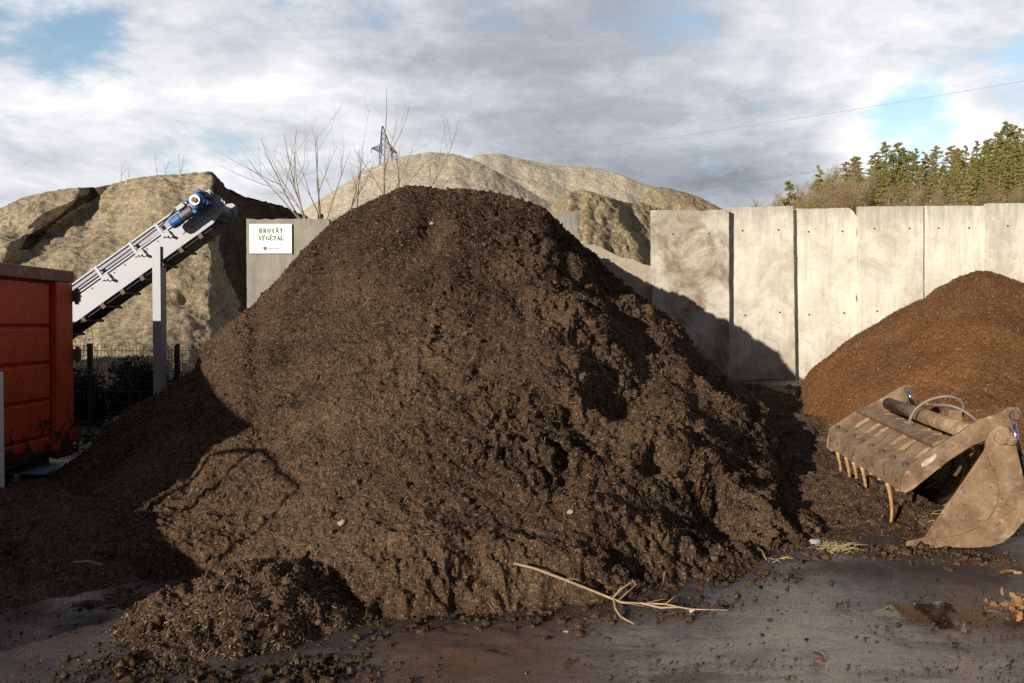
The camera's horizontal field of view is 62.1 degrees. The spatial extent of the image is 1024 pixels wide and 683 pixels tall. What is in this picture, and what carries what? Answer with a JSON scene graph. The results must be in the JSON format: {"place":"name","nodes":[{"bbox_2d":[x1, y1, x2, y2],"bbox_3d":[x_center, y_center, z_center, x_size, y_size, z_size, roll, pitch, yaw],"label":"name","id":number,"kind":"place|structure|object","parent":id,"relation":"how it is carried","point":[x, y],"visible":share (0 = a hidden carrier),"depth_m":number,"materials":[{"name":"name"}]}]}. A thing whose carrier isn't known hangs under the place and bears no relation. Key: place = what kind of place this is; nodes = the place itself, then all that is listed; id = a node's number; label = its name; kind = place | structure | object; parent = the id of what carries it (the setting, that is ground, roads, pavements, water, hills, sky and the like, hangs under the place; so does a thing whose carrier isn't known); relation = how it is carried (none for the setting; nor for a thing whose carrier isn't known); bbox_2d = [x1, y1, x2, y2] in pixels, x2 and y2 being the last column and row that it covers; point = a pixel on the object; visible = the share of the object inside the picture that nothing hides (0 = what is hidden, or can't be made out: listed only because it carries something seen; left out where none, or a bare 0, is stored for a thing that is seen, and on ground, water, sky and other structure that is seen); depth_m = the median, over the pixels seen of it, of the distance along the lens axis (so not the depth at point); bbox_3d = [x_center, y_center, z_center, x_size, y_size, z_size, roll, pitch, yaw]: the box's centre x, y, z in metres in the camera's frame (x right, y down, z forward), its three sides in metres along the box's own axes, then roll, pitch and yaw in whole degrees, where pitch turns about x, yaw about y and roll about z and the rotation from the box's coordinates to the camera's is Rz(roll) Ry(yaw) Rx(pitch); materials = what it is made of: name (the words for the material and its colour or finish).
{"place":"outdoors","nodes":[
{"label":"outdoors","id":0,"kind":"place"},
{"bbox_2d":[0,361,1023,682],"bbox_3d":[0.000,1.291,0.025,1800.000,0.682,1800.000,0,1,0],"label":"ground","id":1,"kind":"structure","parent":0,"point":[490,653],"depth_m":4.32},
{"bbox_2d":[0,372,4,487],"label":"marker post","id":2,"kind":"object","parent":1,"relation":"on","point":[2,482],"visible":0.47,"depth_m":8.05,"materials":[{"name":"metal"}]},
{"bbox_2d":[4,461,67,474],"bbox_3d":[-5.055,1.353,9.108,0.468,0.078,0.649,0,1,0],"label":"plastic sheet","id":3,"kind":"object","parent":1,"relation":"on","point":[46,468],"visible":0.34,"depth_m":8.99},
{"bbox_2d":[0,262,81,469],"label":"skip container","id":4,"kind":"object","parent":1,"relation":"on","point":[39,354],"visible":0.91,"depth_m":8.87,"materials":[{"name":"red metal"}]},
{"bbox_2d":[0,481,138,612],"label":"compost heap","id":5,"kind":"object","parent":1,"relation":"on","point":[48,534],"visible":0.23,"depth_m":5.46,"materials":[{"name":"soil"}]},
{"bbox_2d":[74,421,113,450],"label":"green weeds","id":6,"kind":"object","parent":1,"relation":"on","point":[88,438],"visible":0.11,"depth_m":10.85,"materials":[{"name":"green plant"}]},
{"bbox_2d":[73,313,138,425],"bbox_3d":[-6.631,0.235,13.386,2.229,2.404,1.774,1,1,38],"label":"bramble bush","id":7,"kind":"object","parent":1,"relation":"on","point":[79,414],"visible":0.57,"depth_m":13.47,"materials":[{"name":"green plant"}]},
{"bbox_2d":[73,343,199,425],"bbox_3d":[-7.225,0.686,13.294,6.020,1.313,0.083,0,1,0],"label":"fence","id":8,"kind":"object","parent":1,"relation":"on","point":[90,381],"visible":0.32,"depth_m":13.27,"materials":[{"name":"metal"}]},
{"bbox_2d":[75,323,202,416],"bbox_3d":[-5.956,0.537,13.990,2.351,1.696,1.798,-1,1,-28],"label":"bramble bush","id":9,"kind":"object","parent":1,"relation":"on","point":[136,376],"visible":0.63,"depth_m":13.59,"materials":[{"name":"green plant"}]},
{"bbox_2d":[0,171,308,417],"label":"earth mound","id":10,"kind":"object","parent":1,"relation":"on","point":[79,232],"visible":0.36,"depth_m":20.62,"materials":[{"name":"soil"}]},
{"bbox_2d":[72,188,237,394],"bbox_3d":[-6.271,-0.176,11.382,4.940,3.692,0.886,0,1,0],"label":"belt conveyor","id":11,"kind":"object","parent":1,"relation":"on","point":[181,232],"visible":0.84,"depth_m":11.29,"materials":[{"name":"metal"}]},
{"bbox_2d":[134,296,239,400],"bbox_3d":[-5.074,0.207,13.694,2.158,2.363,2.048,0,1,0],"label":"bramble bush","id":12,"kind":"object","parent":1,"relation":"on","point":[180,351],"visible":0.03,"depth_m":13.76,"materials":[{"name":"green plant"}]},
{"bbox_2d":[105,549,372,665],"bbox_3d":[-1.502,1.389,4.650,1.674,0.363,1.576,0,1,0],"label":"compost heap","id":13,"kind":"object","parent":1,"relation":"on","point":[233,611],"visible":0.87,"depth_m":4.40,"materials":[{"name":"soil"}]},
{"bbox_2d":[206,112,319,218],"bbox_3d":[-5.281,-1.922,18.032,2.178,5.742,1.942,0,1,0],"label":"bare sapling","id":14,"kind":"object","parent":1,"relation":"on","point":[299,200],"visible":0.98,"depth_m":17.99,"materials":[{"name":"brown plant"}]},
{"bbox_2d":[246,219,330,307],"bbox_3d":[-3.947,-0.437,15.469,1.469,3.474,0.950,0,1,0],"label":"concrete barrier","id":15,"kind":"object","parent":1,"relation":"on","point":[264,271],"visible":0.27,"depth_m":14.97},
{"bbox_2d":[249,224,291,253],"bbox_3d":[-4.240,-1.806,14.943,0.744,0.517,0.038,0,1,0],"label":"wall sign","id":16,"kind":"object","parent":15,"relation":"attached to","point":[270,238],"visible":1,"depth_m":14.93,"materials":[{"name":"white paint"}]},
{"bbox_2d":[269,100,351,218],"bbox_3d":[-4.367,-2.334,18.433,1.768,6.551,1.524,0,1,-21],"label":"bare sapling","id":17,"kind":"object","parent":1,"relation":"on","point":[319,208],"visible":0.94,"depth_m":18.56,"materials":[{"name":"brown plant"}]},
{"bbox_2d":[348,91,380,210],"bbox_3d":[-3.184,-2.296,19.137,1.044,6.449,1.243,0,1,-24],"label":"bare sapling","id":18,"kind":"object","parent":1,"relation":"on","point":[359,191],"visible":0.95,"depth_m":19.15,"materials":[{"name":"brown plant"}]},
{"bbox_2d":[371,126,397,164],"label":"power pylon","id":19,"kind":"object","parent":1,"relation":"on","point":[380,144],"visible":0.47,"depth_m":149.09,"materials":[{"name":"metal"}]},
{"bbox_2d":[518,81,1021,157],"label":"power line","id":20,"kind":"object","parent":19,"relation":"attached to","point":[783,120],"visible":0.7,"depth_m":113.85,"materials":[{"name":"metal"}]},
{"bbox_2d":[343,72,437,194],"bbox_3d":[-2.726,-2.670,20.078,1.766,7.160,1.851,1,1,35],"label":"bare sapling","id":21,"kind":"object","parent":1,"relation":"on","point":[385,165],"visible":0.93,"depth_m":19.97,"materials":[{"name":"brown plant"}]},
{"bbox_2d":[386,141,445,186],"bbox_3d":[-2.198,-2.013,20.370,1.560,5.835,0.971,0,1,0],"label":"bare sapling","id":22,"kind":"object","parent":1,"relation":"on","point":[409,164],"visible":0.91,"depth_m":20.15,"materials":[{"name":"brown plant"}]},
{"bbox_2d":[299,152,551,218],"bbox_3d":[-5.221,-3.674,36.948,21.116,9.483,20.104,0,1,0],"label":"gravel mound","id":23,"kind":"object","parent":1,"relation":"on","point":[477,176],"visible":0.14,"depth_m":36.48,"materials":[{"name":"gravel"}]},
{"bbox_2d":[14,185,861,625],"bbox_3d":[-0.708,-0.156,9.647,9.714,3.827,10.701,0,1,0],"label":"compost heap","id":24,"kind":"object","parent":1,"relation":"on","point":[466,401],"visible":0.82,"depth_m":6.43,"materials":[{"name":"soil"}]},
{"bbox_2d":[425,103,472,188],"bbox_3d":[-1.636,-2.643,21.198,1.222,7.063,1.194,-1,2,-44],"label":"bare sapling","id":25,"kind":"object","parent":1,"relation":"on","point":[446,157],"visible":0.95,"depth_m":21.10,"materials":[{"name":"brown plant"}]},
{"bbox_2d":[0,530,1023,682],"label":"compost crumbs","id":26,"kind":"object","parent":1,"relation":"on","point":[124,664],"visible":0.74,"depth_m":4.31,"materials":[{"name":"soil"}]},
{"bbox_2d":[469,153,656,204],"bbox_3d":[4.573,-4.820,46.477,23.997,11.496,21.185,0,1,0],"label":"gravel mound","id":27,"kind":"object","parent":1,"relation":"on","point":[552,184],"visible":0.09,"depth_m":46.22,"materials":[{"name":"gravel"}]},
{"bbox_2d":[549,211,577,238],"bbox_3d":[0.633,-0.603,15.466,1.055,3.406,0.950,0,1,0],"label":"concrete barrier","id":28,"kind":"object","parent":1,"relation":"on","point":[568,220],"visible":0.12,"depth_m":14.96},
{"bbox_2d":[533,190,664,265],"bbox_3d":[4.659,-1.837,27.909,10.588,6.076,22.199,0,1,0],"label":"earth mound","id":29,"kind":"object","parent":1,"relation":"on","point":[617,227],"visible":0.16,"depth_m":25.45,"materials":[{"name":"brown soil"}]},
{"bbox_2d":[580,242,650,303],"bbox_3d":[1.834,-0.391,15.530,1.281,2.780,0.950,0,1,0],"label":"concrete barrier","id":30,"kind":"object","parent":1,"relation":"on","point":[635,275],"visible":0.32,"depth_m":15.04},
{"bbox_2d":[514,562,721,623],"bbox_3d":[0.602,1.366,4.745,1.092,0.241,0.482,1,1,28],"label":"broken branch","id":31,"kind":"object","parent":1,"relation":"on","point":[597,592],"visible":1,"depth_m":4.78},
{"bbox_2d":[650,209,729,376],"bbox_3d":[3.137,-0.663,15.393,1.368,3.317,0.954,-1,2,0],"label":"concrete barrier","id":32,"kind":"object","parent":1,"relation":"on","point":[689,261],"visible":0.55,"depth_m":14.90,"materials":[{"name":"concrete"}]},
{"bbox_2d":[639,187,795,349],"bbox_3d":[8.693,-2.692,35.569,8.648,7.641,18.242,0,1,9],"label":"earth mound","id":33,"kind":"object","parent":1,"relation":"on","point":[665,198],"visible":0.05,"depth_m":35.13,"materials":[{"name":"brown soil"}]},
{"bbox_2d":[726,206,795,379],"bbox_3d":[4.435,-0.701,15.549,1.163,3.397,0.954,-1,1,0],"label":"concrete barrier","id":34,"kind":"object","parent":1,"relation":"on","point":[761,298],"visible":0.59,"depth_m":15.07,"materials":[{"name":"concrete"}]},
{"bbox_2d":[737,382,851,474],"bbox_3d":[3.349,1.030,11.224,2.906,0.824,7.779,0,1,0],"label":"compost heap","id":35,"kind":"object","parent":1,"relation":"on","point":[806,449],"visible":0.2,"depth_m":10.25,"materials":[{"name":"soil"}]},
{"bbox_2d":[794,208,856,378],"bbox_3d":[5.644,-0.700,15.692,1.081,3.390,0.954,-1,1,0],"label":"concrete barrier","id":36,"kind":"object","parent":1,"relation":"on","point":[825,283],"visible":0.65,"depth_m":15.21,"materials":[{"name":"concrete"}]},
{"bbox_2d":[805,537,863,555],"bbox_3d":[2.303,1.440,5.995,0.353,0.080,0.436,1,1,35],"label":"straw tuft","id":37,"kind":"object","parent":1,"relation":"on","point":[833,547],"visible":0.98,"depth_m":6.00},
{"bbox_2d":[856,206,923,333],"bbox_3d":[6.744,-0.707,15.582,1.153,3.410,0.954,0,1,0],"label":"concrete barrier","id":38,"kind":"object","parent":1,"relation":"on","point":[890,254],"visible":0.53,"depth_m":15.10,"materials":[{"name":"concrete"}]},
{"bbox_2d":[783,466,1020,539],"bbox_3d":[3.149,1.351,7.780,2.528,0.316,3.407,0,1,0],"label":"compost heap","id":39,"kind":"object","parent":1,"relation":"on","point":[834,498],"visible":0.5,"depth_m":7.12,"materials":[{"name":"soil"}]},
{"bbox_2d":[785,270,1023,454],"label":"compost heap","id":40,"kind":"object","parent":1,"relation":"on","point":[961,337],"visible":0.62,"depth_m":10.91,"materials":[{"name":"brown plant"}]},
{"bbox_2d":[826,385,1023,547],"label":"grapple bucket","id":41,"kind":"object","parent":1,"relation":"on","point":[898,442],"visible":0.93,"depth_m":6.19,"materials":[{"name":"metal"}]},
{"bbox_2d":[871,601,1005,632],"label":"water","id":42,"kind":"structure","parent":1,"relation":"on","point":[938,613],"depth_m":4.75,"materials":[{"name":"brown liquid"}]},
{"bbox_2d":[923,206,984,297],"bbox_3d":[7.888,-0.713,15.592,1.082,3.420,0.954,0,1,0],"label":"concrete barrier","id":43,"kind":"object","parent":1,"relation":"on","point":[953,242],"visible":0.4,"depth_m":15.10,"materials":[{"name":"concrete"}]},
{"bbox_2d":[984,203,1023,282],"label":"concrete barrier","id":44,"kind":"object","parent":1,"relation":"on","point":[1004,240],"visible":0.27,"depth_m":14.99,"materials":[{"name":"concrete"}]},
{"bbox_2d":[984,586,1023,621],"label":"leaf cluster","id":45,"kind":"object","parent":1,"relation":"on","point":[1014,605],"visible":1,"depth_m":4.66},
{"bbox_2d":[0,0,1023,232],"label":"sky","id":46,"kind":"structure","parent":0,"point":[89,88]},
{"bbox_2d":[685,136,1023,191],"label":"power line","id":47,"kind":"object","parent":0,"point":[847,166],"visible":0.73,"depth_m":149.42,"materials":[{"name":"metal"}]},
{"bbox_2d":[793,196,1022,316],"bbox_3d":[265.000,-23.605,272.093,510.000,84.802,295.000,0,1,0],"label":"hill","id":48,"kind":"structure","parent":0,"point":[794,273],"depth_m":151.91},
{"bbox_2d":[781,180,799,250],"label":"pine tree","id":49,"kind":"object","parent":48,"relation":"on","point":[789,186],"visible":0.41,"depth_m":175.06,"materials":[{"name":"green plant"}]},
{"bbox_2d":[807,165,827,203],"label":"pine tree","id":50,"kind":"object","parent":48,"relation":"on","point":[819,179],"visible":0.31,"depth_m":183.17,"materials":[{"name":"green plant"}]},
{"bbox_2d":[820,186,849,207],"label":"bare tree","id":51,"kind":"object","parent":48,"relation":"on","point":[835,201],"visible":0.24,"depth_m":161.55,"materials":[{"name":"brown plant"}]},
{"bbox_2d":[835,162,854,198],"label":"pine tree","id":52,"kind":"object","parent":48,"relation":"on","point":[844,164],"visible":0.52,"depth_m":195.24,"materials":[{"name":"green plant"}]},
{"bbox_2d":[832,184,861,209],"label":"bare tree","id":53,"kind":"object","parent":48,"relation":"on","point":[846,203],"visible":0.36,"depth_m":160.75,"materials":[{"name":"brown plant"}]},
{"bbox_2d":[838,176,871,214],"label":"bare tree","id":54,"kind":"object","parent":48,"relation":"on","point":[856,194],"visible":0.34,"depth_m":162.22,"materials":[{"name":"brown plant"}]},
{"bbox_2d":[846,186,868,213],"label":"bare tree","id":55,"kind":"object","parent":48,"relation":"on","point":[861,195],"visible":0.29,"depth_m":162.56,"materials":[{"name":"brown plant"}]},
{"bbox_2d":[851,156,869,185],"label":"pine tree","id":56,"kind":"object","parent":48,"relation":"on","point":[857,158],"visible":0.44,"depth_m":198.91,"materials":[{"name":"green plant"}]},
{"bbox_2d":[850,180,872,208],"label":"bare tree","id":57,"kind":"object","parent":48,"relation":"on","point":[865,194],"visible":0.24,"depth_m":165.26,"materials":[{"name":"brown plant"}]},
{"bbox_2d":[864,154,881,190],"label":"pine tree","id":58,"kind":"object","parent":48,"relation":"on","point":[873,156],"visible":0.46,"depth_m":204.07,"materials":[{"name":"green plant"}]},
{"bbox_2d":[873,188,890,205],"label":"pine tree","id":59,"kind":"object","parent":48,"relation":"on","point":[880,195],"visible":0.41,"depth_m":173.88,"materials":[{"name":"green plant"}]},
{"bbox_2d":[874,167,893,203],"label":"pine tree","id":60,"kind":"object","parent":48,"relation":"on","point":[884,173],"visible":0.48,"depth_m":189.10,"materials":[{"name":"green plant"}]},
{"bbox_2d":[874,141,899,187],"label":"pine tree","id":61,"kind":"object","parent":48,"relation":"on","point":[882,150],"visible":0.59,"depth_m":203.65,"materials":[{"name":"green plant"}]},
{"bbox_2d":[879,183,908,205],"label":"bare tree","id":62,"kind":"object","parent":48,"relation":"on","point":[890,197],"visible":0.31,"depth_m":161.83,"materials":[{"name":"brown plant"}]},
{"bbox_2d":[881,184,908,205],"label":"bare tree","id":63,"kind":"object","parent":48,"relation":"on","point":[897,194],"visible":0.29,"depth_m":162.32,"materials":[{"name":"brown plant"}]},
{"bbox_2d":[886,142,908,203],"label":"pine tree","id":64,"kind":"object","parent":48,"relation":"on","point":[898,151],"visible":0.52,"depth_m":206.78,"materials":[{"name":"green plant"}]},
{"bbox_2d":[895,159,913,204],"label":"pine tree","id":65,"kind":"object","parent":48,"relation":"on","point":[902,175],"visible":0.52,"depth_m":189.11,"materials":[{"name":"green plant"}]},
{"bbox_2d":[896,151,923,192],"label":"pine tree","id":66,"kind":"object","parent":48,"relation":"on","point":[909,157],"visible":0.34,"depth_m":208.91,"materials":[{"name":"green plant"}]},
{"bbox_2d":[905,148,924,197],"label":"pine tree","id":67,"kind":"object","parent":48,"relation":"on","point":[916,156],"visible":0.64,"depth_m":199.14,"materials":[{"name":"green plant"}]},
{"bbox_2d":[910,165,928,205],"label":"pine tree","id":68,"kind":"object","parent":48,"relation":"on","point":[920,178],"visible":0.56,"depth_m":185.26,"materials":[{"name":"green plant"}]},
{"bbox_2d":[920,151,936,202],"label":"pine tree","id":69,"kind":"object","parent":48,"relation":"on","point":[925,158],"visible":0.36,"depth_m":203.99,"materials":[{"name":"green plant"}]},
{"bbox_2d":[921,187,936,205],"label":"pine tree","id":70,"kind":"object","parent":48,"relation":"on","point":[926,193],"visible":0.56,"depth_m":176.35,"materials":[{"name":"green plant"}]},
{"bbox_2d":[924,166,938,205],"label":"pine tree","id":71,"kind":"object","parent":48,"relation":"on","point":[934,174],"visible":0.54,"depth_m":192.53,"materials":[{"name":"green plant"}]},
{"bbox_2d":[924,155,940,201],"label":"pine tree","id":72,"kind":"object","parent":48,"relation":"on","point":[932,157],"visible":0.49,"depth_m":203.65,"materials":[{"name":"green plant"}]},
{"bbox_2d":[927,145,945,185],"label":"pine tree","id":73,"kind":"object","parent":48,"relation":"on","point":[936,148],"visible":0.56,"depth_m":204.83,"materials":[{"name":"green plant"}]},
{"bbox_2d":[927,178,950,205],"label":"bare tree","id":74,"kind":"object","parent":48,"relation":"on","point":[939,191],"visible":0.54,"depth_m":175.38,"materials":[{"name":"brown plant"}]},
{"bbox_2d":[933,165,953,199],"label":"pine tree","id":75,"kind":"object","parent":48,"relation":"on","point":[941,169],"visible":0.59,"depth_m":187.25,"materials":[{"name":"green plant"}]},
{"bbox_2d":[938,176,952,204],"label":"pine tree","id":76,"kind":"object","parent":48,"relation":"on","point":[942,180],"visible":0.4,"depth_m":179.18,"materials":[{"name":"green plant"}]},
{"bbox_2d":[943,186,956,205],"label":"pine tree","id":77,"kind":"object","parent":48,"relation":"on","point":[948,199],"visible":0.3,"depth_m":173.25,"materials":[{"name":"green plant"}]},
{"bbox_2d":[942,145,963,176],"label":"pine tree","id":78,"kind":"object","parent":48,"relation":"on","point":[950,153],"visible":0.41,"depth_m":210.92,"materials":[{"name":"green plant"}]},
{"bbox_2d":[946,174,960,199],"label":"pine tree","id":79,"kind":"object","parent":48,"relation":"on","point":[950,179],"visible":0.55,"depth_m":179.86,"materials":[{"name":"green plant"}]},
{"bbox_2d":[949,148,964,196],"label":"pine tree","id":80,"kind":"object","parent":48,"relation":"on","point":[956,159],"visible":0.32,"depth_m":199.16,"materials":[{"name":"green plant"}]},
{"bbox_2d":[954,172,963,204],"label":"pine tree","id":81,"kind":"object","parent":48,"relation":"on","point":[958,177],"visible":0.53,"depth_m":181.21,"materials":[{"name":"green plant"}]},
{"bbox_2d":[961,145,969,196],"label":"pine tree","id":82,"kind":"object","parent":48,"relation":"on","point":[965,151],"visible":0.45,"depth_m":204.93,"materials":[{"name":"green plant"}]},
{"bbox_2d":[958,175,978,205],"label":"pine tree","id":83,"kind":"object","parent":48,"relation":"on","point":[969,178],"visible":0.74,"depth_m":176.69,"materials":[{"name":"green plant"}]},
{"bbox_2d":[970,171,984,203],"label":"pine tree","id":84,"kind":"object","parent":48,"relation":"on","point":[975,173],"visible":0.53,"depth_m":178.48,"materials":[{"name":"green plant"}]},
{"bbox_2d":[971,141,986,183],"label":"pine tree","id":85,"kind":"object","parent":48,"relation":"on","point":[976,148],"visible":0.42,"depth_m":204.89,"materials":[{"name":"green plant"}]},
{"bbox_2d":[970,172,990,205],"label":"pine tree","id":86,"kind":"object","parent":48,"relation":"on","point":[982,174],"visible":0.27,"depth_m":180.73,"materials":[{"name":"green plant"}]},
{"bbox_2d":[974,179,989,205],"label":"pine tree","id":87,"kind":"object","parent":48,"relation":"on","point":[980,192],"visible":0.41,"depth_m":174.25,"materials":[{"name":"green plant"}]},
{"bbox_2d":[977,139,993,180],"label":"pine tree","id":88,"kind":"object","parent":48,"relation":"on","point":[989,146],"visible":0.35,"depth_m":207.53,"materials":[{"name":"green plant"}]},
{"bbox_2d":[978,147,997,194],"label":"pine tree","id":89,"kind":"object","parent":48,"relation":"on","point":[985,150],"visible":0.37,"depth_m":203.87,"materials":[{"name":"green plant"}]},
{"bbox_2d":[980,153,996,190],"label":"pine tree","id":90,"kind":"object","parent":48,"relation":"on","point":[986,165],"visible":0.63,"depth_m":189.17,"materials":[{"name":"green plant"}]},
{"bbox_2d":[984,161,1000,194],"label":"pine tree","id":91,"kind":"object","parent":48,"relation":"on","point":[993,167],"visible":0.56,"depth_m":189.12,"materials":[{"name":"green plant"}]},
{"bbox_2d":[990,161,1006,201],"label":"pine tree","id":92,"kind":"object","parent":48,"relation":"on","point":[997,168],"visible":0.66,"depth_m":182.60,"materials":[{"name":"green plant"}]},
{"bbox_2d":[994,150,1008,188],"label":"pine tree","id":93,"kind":"object","parent":48,"relation":"on","point":[1000,155],"visible":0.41,"depth_m":191.10,"materials":[{"name":"green plant"}]},
{"bbox_2d":[992,156,1013,202],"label":"pine tree","id":94,"kind":"object","parent":48,"relation":"on","point":[1005,161],"visible":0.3,"depth_m":188.16,"materials":[{"name":"green plant"}]},
{"bbox_2d":[990,173,1017,202],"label":"pine tree","id":95,"kind":"object","parent":48,"relation":"on","point":[1005,185],"visible":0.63,"depth_m":173.83,"materials":[{"name":"green plant"}]},
{"bbox_2d":[998,139,1013,171],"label":"pine tree","id":96,"kind":"object","parent":48,"relation":"on","point":[1007,152],"visible":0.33,"depth_m":205.44,"materials":[{"name":"green plant"}]},
{"bbox_2d":[996,120,1017,169],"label":"pine tree","id":97,"kind":"object","parent":48,"relation":"on","point":[1004,130],"visible":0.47,"depth_m":214.73,"materials":[{"name":"green plant"}]},
{"bbox_2d":[1000,170,1018,202],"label":"pine tree","id":98,"kind":"object","parent":48,"relation":"on","point":[1010,174],"visible":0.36,"depth_m":174.81,"materials":[{"name":"green plant"}]},
{"bbox_2d":[1003,124,1023,164],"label":"pine tree","id":99,"kind":"object","parent":48,"relation":"on","point":[1014,133],"visible":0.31,"depth_m":213.32,"materials":[{"name":"green plant"}]},
{"bbox_2d":[1006,164,1023,202],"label":"pine tree","id":100,"kind":"object","parent":48,"relation":"on","point":[1015,176],"visible":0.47,"depth_m":174.84,"materials":[{"name":"green plant"}]},
{"bbox_2d":[1007,182,1023,202],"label":"bare tree","id":101,"kind":"object","parent":48,"relation":"on","point":[1017,200],"visible":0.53,"depth_m":165.45,"materials":[{"name":"brown plant"}]},
{"bbox_2d":[1009,152,1022,196],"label":"pine tree","id":102,"kind":"object","parent":48,"relation":"on","point":[1012,163],"visible":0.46,"depth_m":191.34,"materials":[{"name":"green plant"}]},
{"bbox_2d":[1009,141,1023,178],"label":"pine tree","id":103,"kind":"object","parent":48,"relation":"on","point":[1016,145],"visible":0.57,"depth_m":191.00,"materials":[{"name":"green plant"}]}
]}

